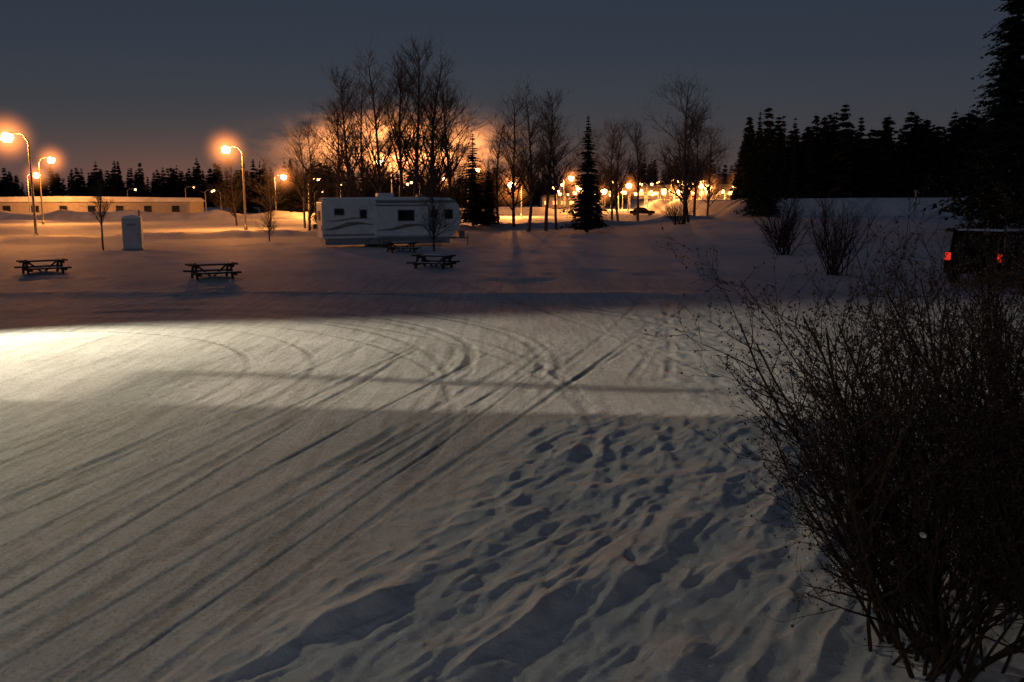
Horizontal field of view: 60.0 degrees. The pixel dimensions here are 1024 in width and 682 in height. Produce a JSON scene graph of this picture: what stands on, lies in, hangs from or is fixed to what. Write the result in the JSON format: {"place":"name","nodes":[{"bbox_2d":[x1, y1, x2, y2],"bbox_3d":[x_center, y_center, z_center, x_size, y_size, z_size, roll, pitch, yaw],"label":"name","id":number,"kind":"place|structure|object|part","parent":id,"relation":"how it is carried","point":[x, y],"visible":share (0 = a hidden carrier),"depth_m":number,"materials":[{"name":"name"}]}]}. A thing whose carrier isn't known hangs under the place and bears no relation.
{"place":"outdoors","nodes":[
{"label":"outdoors","id":0,"kind":"place"},
{"bbox_2d":[0,200,731,237],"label":"snowy street","id":1,"kind":"structure","parent":0,"point":[714,208],"depth_m":87.34,"materials":[{"name":"white snow"}]},
{"bbox_2d":[0,194,1023,681],"bbox_3d":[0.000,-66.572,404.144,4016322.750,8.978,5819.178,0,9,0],"label":"snow ground","id":2,"kind":"structure","parent":0,"point":[294,454],"depth_m":11.42,"materials":[{"name":"white snow"}]},
{"bbox_2d":[1,132,38,235],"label":"street lamp","id":3,"kind":"object","parent":2,"relation":"on","point":[7,137],"visible":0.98,"depth_m":68.67,"materials":[{"name":"metal"}]},
{"bbox_2d":[27,172,38,212],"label":"street lamp","id":4,"kind":"object","parent":2,"relation":"on","point":[35,174],"visible":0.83,"depth_m":147.59,"materials":[{"name":"metal"}]},
{"bbox_2d":[12,258,71,276],"bbox_3d":[-20.400,-3.152,38.593,3.200,0.845,2.700,-8,12,-39],"label":"picnic table","id":5,"kind":"object","parent":2,"relation":"on","point":[31,268],"visible":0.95,"depth_m":38.33,"materials":[{"name":"brown wood"}]},
{"bbox_2d":[38,157,54,223],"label":"street lamp","id":6,"kind":"object","parent":2,"relation":"on","point":[51,159],"visible":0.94,"depth_m":108.27,"materials":[{"name":"metal"}]},
{"bbox_2d":[83,169,119,249],"bbox_3d":[-25.656,-8.203,55.514,2.192,5.287,2.784,1,10,2],"label":"bare tree","id":7,"kind":"object","parent":2,"relation":"on","point":[100,207],"visible":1,"depth_m":55.28,"materials":[{"name":"brown plant"}]},
{"bbox_2d":[0,196,204,213],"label":"warehouse","id":8,"kind":"structure","parent":2,"relation":"on","point":[145,204],"depth_m":157.90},
{"bbox_2d":[2,205,179,212],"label":"window frames","id":9,"kind":"structure","parent":8,"relation":"in","point":[2,205],"depth_m":157.98,"materials":[{"name":"white"}]},
{"bbox_2d":[3,206,179,211],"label":"windows","id":10,"kind":"structure","parent":8,"relation":"in","point":[5,208],"depth_m":158.21,"materials":[{"name":"black glass"}]},
{"bbox_2d":[181,204,186,212],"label":"door","id":11,"kind":"structure","parent":8,"relation":"in","point":[183,206],"depth_m":158.95,"materials":[{"name":"brown wood"}]},
{"bbox_2d":[120,210,144,249],"bbox_3d":[-24.200,-7.071,56.598,1.240,2.510,1.240,-3,10,-17],"label":"portable toilet","id":12,"kind":"object","parent":2,"relation":"on","point":[132,231],"visible":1,"depth_m":56.09,"materials":[{"name":"grey plastic"}]},
{"bbox_2d":[124,221,139,248],"bbox_3d":[-24.030,-6.721,56.098,0.840,1.760,0.024,-3,10,-17],"label":"door","id":13,"kind":"structure","parent":12,"relation":"in","point":[131,238],"depth_m":56.10,"materials":[{"name":"grey plastic"}]},
{"bbox_2d":[0,209,315,219],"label":"snow bank","id":14,"kind":"structure","parent":2,"relation":"on","point":[114,215],"depth_m":133.54,"materials":[{"name":"white snow"}]},
{"bbox_2d":[177,262,243,284],"bbox_3d":[-12.000,-2.726,35.521,3.200,0.845,2.700,-6,11,-31],"label":"picnic table","id":15,"kind":"object","parent":2,"relation":"on","point":[209,278],"visible":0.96,"depth_m":35.15,"materials":[{"name":"brown wood"}]},
{"bbox_2d":[205,189,215,210],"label":"street lamp","id":16,"kind":"object","parent":2,"relation":"on","point":[205,199],"visible":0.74,"depth_m":160.95,"materials":[{"name":"metal"}]},
{"bbox_2d":[196,153,259,225],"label":"bare tree","id":17,"kind":"object","parent":2,"relation":"on","point":[227,204],"visible":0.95,"depth_m":102.31,"materials":[{"name":"brown plant"}]},
{"bbox_2d":[221,145,247,229],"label":"street lamp","id":18,"kind":"object","parent":2,"relation":"on","point":[225,149],"visible":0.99,"depth_m":88.47,"materials":[{"name":"metal"}]},
{"bbox_2d":[250,193,280,240],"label":"bare tree","id":19,"kind":"object","parent":2,"relation":"on","point":[267,221],"visible":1,"depth_m":67.52,"materials":[{"name":"brown plant"}]},
{"bbox_2d":[242,154,292,226],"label":"bare tree","id":20,"kind":"object","parent":2,"relation":"on","point":[276,199],"visible":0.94,"depth_m":98.32,"materials":[{"name":"brown plant"}]},
{"bbox_2d":[274,175,285,209],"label":"street lamp","id":21,"kind":"object","parent":2,"relation":"on","point":[283,177],"visible":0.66,"depth_m":157.34,"materials":[{"name":"metal"}]},
{"bbox_2d":[278,123,323,227],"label":"bare tree","id":22,"kind":"object","parent":2,"relation":"on","point":[304,177],"visible":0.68,"depth_m":92.78,"materials":[{"name":"brown plant"}]},
{"bbox_2d":[262,119,343,230],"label":"bare tree","id":23,"kind":"object","parent":2,"relation":"on","point":[311,176],"visible":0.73,"depth_m":84.80,"materials":[{"name":"brown plant"}]},
{"bbox_2d":[311,177,322,228],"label":"spruce tree","id":24,"kind":"object","parent":2,"relation":"on","point":[314,226],"visible":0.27,"depth_m":88.84,"materials":[{"name":"green plant"}]},
{"bbox_2d":[295,59,370,196],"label":"bare tree","id":25,"kind":"object","parent":2,"relation":"on","point":[341,122],"visible":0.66,"depth_m":77.65,"materials":[{"name":"brown plant"}]},
{"bbox_2d":[310,90,368,196],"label":"bare tree","id":26,"kind":"object","parent":2,"relation":"on","point":[334,159],"visible":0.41,"depth_m":81.88,"materials":[{"name":"brown plant"}]},
{"bbox_2d":[294,67,425,196],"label":"bare tree","id":27,"kind":"object","parent":2,"relation":"on","point":[354,187],"visible":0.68,"depth_m":76.18,"materials":[{"name":"brown plant"}]},
{"bbox_2d":[230,162,503,213],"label":"distant tree line","id":28,"kind":"object","parent":2,"relation":"on","point":[291,200],"visible":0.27,"depth_m":180.54,"materials":[{"name":"plant"}]},
{"bbox_2d":[0,156,737,206],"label":"distant tree line","id":29,"kind":"object","parent":2,"relation":"on","point":[174,185],"visible":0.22,"depth_m":299.06,"materials":[{"name":"plant"}]},
{"bbox_2d":[321,38,424,192],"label":"bare tree","id":30,"kind":"object","parent":2,"relation":"on","point":[378,171],"visible":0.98,"depth_m":74.07,"materials":[{"name":"brown plant"}]},
{"bbox_2d":[380,159,392,192],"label":"street lamp","id":31,"kind":"object","parent":2,"relation":"on","point":[391,180],"visible":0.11,"depth_m":118.15,"materials":[{"name":"metal"}]},
{"bbox_2d":[316,193,468,246],"bbox_3d":[-7.669,-8.089,59.296,10.249,3.560,3.130,-3,10,-20],"label":"travel trailer","id":32,"kind":"object","parent":2,"relation":"on","point":[379,219],"visible":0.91,"depth_m":57.93,"materials":[{"name":"white metal"}]},
{"bbox_3d":[-11.103,-8.295,57.004,0.560,0.360,0.024,-3,10,-20],"label":"window","id":33,"kind":"part","parent":32,"relation":"part of","materials":[{"name":"black glass"}]},
{"bbox_3d":[-9.655,-8.236,57.575,0.500,0.600,0.040,-3,10,-20],"label":"window frame","id":34,"kind":"part","parent":32,"relation":"part of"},
{"bbox_3d":[-9.647,-8.232,57.551,0.400,0.500,0.024,-3,10,-20],"label":"window","id":35,"kind":"part","parent":32,"relation":"part of","materials":[{"name":"black glass"}]},
{"bbox_3d":[-6.939,-8.229,58.162,1.040,0.660,0.024,-3,10,-20],"label":"window","id":36,"kind":"part","parent":32,"relation":"part of","materials":[{"name":"black glass"}]},
{"bbox_3d":[-5.192,-7.982,59.261,0.680,1.900,0.040,-3,10,-20],"label":"door","id":37,"kind":"part","parent":32,"relation":"part of","materials":[{"name":"white metal"}]},
{"bbox_3d":[-4.243,-8.497,59.501,0.500,0.560,0.024,-3,10,-20],"label":"window","id":38,"kind":"part","parent":32,"relation":"part of","materials":[{"name":"black glass"}]},
{"bbox_2d":[366,49,434,196],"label":"bare tree","id":39,"kind":"object","parent":2,"relation":"on","point":[392,112],"visible":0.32,"depth_m":80.66,"materials":[{"name":"brown plant"}]},
{"bbox_2d":[382,241,423,254],"bbox_3d":[-6.600,-5.508,52.798,3.200,0.845,2.700,-4,10,-23],"label":"picnic table","id":40,"kind":"object","parent":2,"relation":"on","point":[399,251],"visible":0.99,"depth_m":52.34,"materials":[{"name":"brown wood"}]},
{"bbox_2d":[382,28,474,196],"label":"bare tree","id":41,"kind":"object","parent":2,"relation":"on","point":[417,147],"visible":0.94,"depth_m":75.38,"materials":[{"name":"brown plant"}]},
{"bbox_2d":[406,254,463,271],"bbox_3d":[-3.600,-3.573,40.753,3.200,0.845,2.700,3,10,20],"label":"picnic table","id":42,"kind":"object","parent":2,"relation":"on","point":[431,267],"visible":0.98,"depth_m":40.37,"materials":[{"name":"brown wood"}]},
{"bbox_2d":[380,45,501,196],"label":"bare tree","id":43,"kind":"object","parent":2,"relation":"on","point":[438,161],"visible":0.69,"depth_m":77.59,"materials":[{"name":"brown plant"}]},
{"bbox_2d":[412,161,474,250],"bbox_3d":[-4.403,-8.264,54.070,4.190,5.887,4.566,7,12,37],"label":"bare tree","id":44,"kind":"object","parent":2,"relation":"on","point":[432,220],"visible":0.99,"depth_m":54.02,"materials":[{"name":"brown plant"}]},
{"bbox_2d":[390,80,502,198],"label":"bare tree","id":45,"kind":"object","parent":2,"relation":"on","point":[453,191],"visible":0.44,"depth_m":79.51,"materials":[{"name":"brown plant"}]},
{"bbox_2d":[410,69,485,198],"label":"bare tree","id":46,"kind":"object","parent":2,"relation":"on","point":[454,115],"visible":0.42,"depth_m":81.78,"materials":[{"name":"brown plant"}]},
{"bbox_2d":[453,131,501,225],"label":"spruce tree","id":47,"kind":"object","parent":2,"relation":"on","point":[472,200],"visible":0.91,"depth_m":90.27,"materials":[{"name":"green plant"}]},
{"bbox_2d":[480,162,501,224],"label":"spruce tree","id":48,"kind":"object","parent":2,"relation":"on","point":[490,198],"visible":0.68,"depth_m":93.39,"materials":[{"name":"green plant"}]},
{"bbox_2d":[465,115,534,222],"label":"bare tree","id":49,"kind":"object","parent":2,"relation":"on","point":[493,178],"visible":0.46,"depth_m":96.19,"materials":[{"name":"brown plant"}]},
{"bbox_2d":[460,207,560,213],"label":"snow bank","id":50,"kind":"structure","parent":2,"relation":"on","point":[525,210],"depth_m":177.99,"materials":[{"name":"white snow"}]},
{"bbox_2d":[509,185,522,216],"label":"street lamp","id":51,"kind":"object","parent":2,"relation":"on","point":[521,203],"visible":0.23,"depth_m":148.16,"materials":[{"name":"metal"}]},
{"bbox_2d":[486,79,568,230],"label":"bare tree","id":52,"kind":"object","parent":2,"relation":"on","point":[530,181],"visible":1,"depth_m":86.15,"materials":[{"name":"brown plant"}]},
{"bbox_2d":[480,87,585,226],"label":"bare tree","id":53,"kind":"object","parent":2,"relation":"on","point":[511,182],"visible":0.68,"depth_m":90.84,"materials":[{"name":"brown plant"}]},
{"bbox_2d":[527,109,581,229],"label":"bare tree","id":54,"kind":"object","parent":2,"relation":"on","point":[557,186],"visible":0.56,"depth_m":91.23,"materials":[{"name":"brown plant"}]},
{"bbox_2d":[522,86,594,230],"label":"bare tree","id":55,"kind":"object","parent":2,"relation":"on","point":[548,188],"visible":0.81,"depth_m":87.75,"materials":[{"name":"brown plant"}]},
{"bbox_2d":[563,176,573,212],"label":"street lamp","id":56,"kind":"object","parent":2,"relation":"on","point":[571,177],"visible":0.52,"depth_m":187.18,"materials":[{"name":"metal"}]},
{"bbox_2d":[540,194,599,207],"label":"roadside motel","id":57,"kind":"structure","parent":2,"relation":"on","point":[551,201],"depth_m":270.00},
{"bbox_2d":[554,116,612,231],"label":"spruce tree","id":58,"kind":"object","parent":2,"relation":"on","point":[588,197],"visible":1,"depth_m":84.36,"materials":[{"name":"green plant"}]},
{"bbox_2d":[564,123,619,196],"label":"bare tree","id":59,"kind":"object","parent":2,"relation":"on","point":[598,136],"visible":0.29,"depth_m":121.07,"materials":[{"name":"brown plant"}]},
{"bbox_2d":[593,183,610,226],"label":"spruce tree","id":60,"kind":"object","parent":2,"relation":"on","point":[600,214],"visible":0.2,"depth_m":96.82,"materials":[{"name":"green plant"}]},
{"bbox_2d":[579,115,630,219],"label":"bare tree","id":61,"kind":"object","parent":2,"relation":"on","point":[611,176],"visible":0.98,"depth_m":110.11,"materials":[{"name":"brown plant"}]},
{"bbox_2d":[593,110,651,220],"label":"bare tree","id":62,"kind":"object","parent":2,"relation":"on","point":[621,184],"visible":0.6,"depth_m":119.56,"materials":[{"name":"brown plant"}]},
{"bbox_2d":[622,183,631,209],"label":"street lamp","id":63,"kind":"object","parent":2,"relation":"on","point":[628,185],"visible":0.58,"depth_m":231.40,"materials":[{"name":"metal"}]},
{"bbox_2d":[614,117,655,220],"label":"bare tree","id":64,"kind":"object","parent":2,"relation":"on","point":[638,162],"visible":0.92,"depth_m":111.52,"materials":[{"name":"brown plant"}]},
{"bbox_2d":[630,207,654,215],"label":"parked car","id":65,"kind":"object","parent":2,"relation":"on","point":[643,210],"visible":0.96,"depth_m":162.55,"materials":[{"name":"black paint"}]},
{"bbox_2d":[597,69,727,223],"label":"bare tree","id":66,"kind":"object","parent":2,"relation":"on","point":[684,181],"visible":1,"depth_m":98.29,"materials":[{"name":"brown plant"}]},
{"bbox_2d":[633,184,705,198],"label":"roadside store","id":67,"kind":"structure","parent":2,"relation":"on","point":[642,194],"depth_m":261.37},
{"bbox_2d":[639,191,703,195],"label":"window frames","id":68,"kind":"structure","parent":67,"relation":"in","point":[639,191],"depth_m":261.42,"materials":[{"name":"white"}]},
{"bbox_2d":[639,192,703,194],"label":"windows","id":69,"kind":"structure","parent":67,"relation":"in","point":[640,193],"depth_m":261.35,"materials":[{"name":"yellow glass"}]},
{"bbox_2d":[652,190,704,224],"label":"bare shrub","id":70,"kind":"object","parent":2,"relation":"on","point":[675,217],"visible":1,"depth_m":98.83,"materials":[{"name":"brown plant"}]},
{"bbox_2d":[649,97,731,222],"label":"bare tree","id":71,"kind":"object","parent":2,"relation":"on","point":[691,176],"visible":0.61,"depth_m":101.74,"materials":[{"name":"brown plant"}]},
{"bbox_2d":[657,119,737,215],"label":"bare tree","id":72,"kind":"object","parent":2,"relation":"on","point":[709,193],"visible":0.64,"depth_m":122.20,"materials":[{"name":"brown plant"}]},
{"bbox_2d":[673,107,733,215],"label":"bare tree","id":73,"kind":"object","parent":2,"relation":"on","point":[694,201],"visible":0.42,"depth_m":114.97,"materials":[{"name":"brown plant"}]},
{"bbox_2d":[705,184,736,198],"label":"service station","id":74,"kind":"object","parent":2,"relation":"on","point":[721,196],"visible":0.18,"depth_m":267.98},
{"bbox_2d":[731,111,778,216],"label":"spruce tree","id":75,"kind":"object","parent":2,"relation":"on","point":[758,190],"visible":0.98,"depth_m":109.81,"materials":[{"name":"green plant"}]},
{"bbox_2d":[738,120,774,197],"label":"spruce tree","id":76,"kind":"object","parent":2,"relation":"on","point":[755,153],"visible":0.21,"depth_m":122.61,"materials":[{"name":"green plant"}]},
{"bbox_2d":[745,121,788,215],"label":"spruce tree","id":77,"kind":"object","parent":2,"relation":"on","point":[771,174],"visible":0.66,"depth_m":111.58,"materials":[{"name":"green plant"}]},
{"bbox_2d":[739,186,808,247],"bbox_3d":[16.826,-7.930,56.153,4.132,4.282,4.496,9,13,44],"label":"bare shrub","id":78,"kind":"object","parent":2,"relation":"on","point":[785,222],"visible":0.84,"depth_m":56.41,"materials":[{"name":"brown plant"}]},
{"bbox_2d":[745,205,816,254],"bbox_3d":[15.187,-6.472,50.697,4.060,3.335,3.077,0,9,0],"label":"bare shrub","id":79,"kind":"object","parent":2,"relation":"on","point":[786,242],"visible":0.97,"depth_m":50.44,"materials":[{"name":"brown plant"}]},
{"bbox_2d":[634,249,1023,677],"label":"bare shrub","id":80,"kind":"object","parent":2,"relation":"on","point":[870,540],"visible":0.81,"depth_m":5.76,"materials":[{"name":"brown plant"}]},
{"bbox_2d":[656,150,1023,598],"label":"bare shrub","id":81,"kind":"object","parent":2,"relation":"on","point":[998,322],"visible":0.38,"depth_m":6.89,"materials":[{"name":"brown plant"}]},
{"bbox_2d":[798,180,884,275],"bbox_3d":[13.611,-4.691,36.763,3.836,4.140,4.051,8,12,40],"label":"bare shrub","id":82,"kind":"object","parent":2,"relation":"on","point":[834,263],"visible":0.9,"depth_m":36.69,"materials":[{"name":"brown plant"}]},
{"bbox_2d":[728,104,990,199],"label":"distant tree line","id":83,"kind":"object","parent":2,"relation":"on","point":[883,165],"visible":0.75,"depth_m":147.02,"materials":[{"name":"green plant"}]},
{"bbox_2d":[708,176,1023,681],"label":"bare shrub","id":84,"kind":"object","parent":2,"relation":"on","point":[949,655],"visible":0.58,"depth_m":5.69,"materials":[{"name":"brown plant"}]},
{"bbox_2d":[780,193,961,197],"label":"field fence","id":85,"kind":"object","parent":2,"relation":"on","point":[828,197],"visible":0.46,"depth_m":120.37,"materials":[{"name":"brown wood"}]},
{"bbox_2d":[914,190,917,216],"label":"utility post","id":86,"kind":"object","parent":2,"relation":"on","point":[915,191],"visible":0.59,"depth_m":106.57,"materials":[{"name":"metal"}]},
{"bbox_2d":[828,216,1023,652],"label":"bare shrub","id":87,"kind":"object","parent":2,"relation":"on","point":[999,552],"visible":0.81,"depth_m":5.27,"materials":[{"name":"brown plant"}]},
{"bbox_2d":[922,0,1023,228],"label":"spruce tree","id":88,"kind":"object","parent":2,"relation":"on","point":[1014,27],"visible":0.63,"depth_m":63.88,"materials":[{"name":"green plant"}]},
{"bbox_2d":[923,258,1023,450],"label":"bare shrub","id":89,"kind":"object","parent":2,"relation":"on","point":[977,356],"visible":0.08,"depth_m":8.49,"materials":[{"name":"brown plant"}]},
{"bbox_2d":[943,40,1023,231],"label":"spruce tree","id":90,"kind":"object","parent":2,"relation":"on","point":[1011,161],"visible":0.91,"depth_m":55.52,"materials":[{"name":"green plant"}]},
{"bbox_2d":[943,229,1023,285],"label":"parked suv","id":91,"kind":"object","parent":2,"relation":"on","point":[957,237],"visible":0.45,"depth_m":33.45,"materials":[{"name":"black paint"}]},
{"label":"windows","id":92,"kind":"part","parent":91,"relation":"part of","materials":[{"name":"black glass"}]},
{"bbox_2d":[0,0,1023,194],"label":"sky","id":93,"kind":"structure","parent":0,"point":[154,84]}
]}

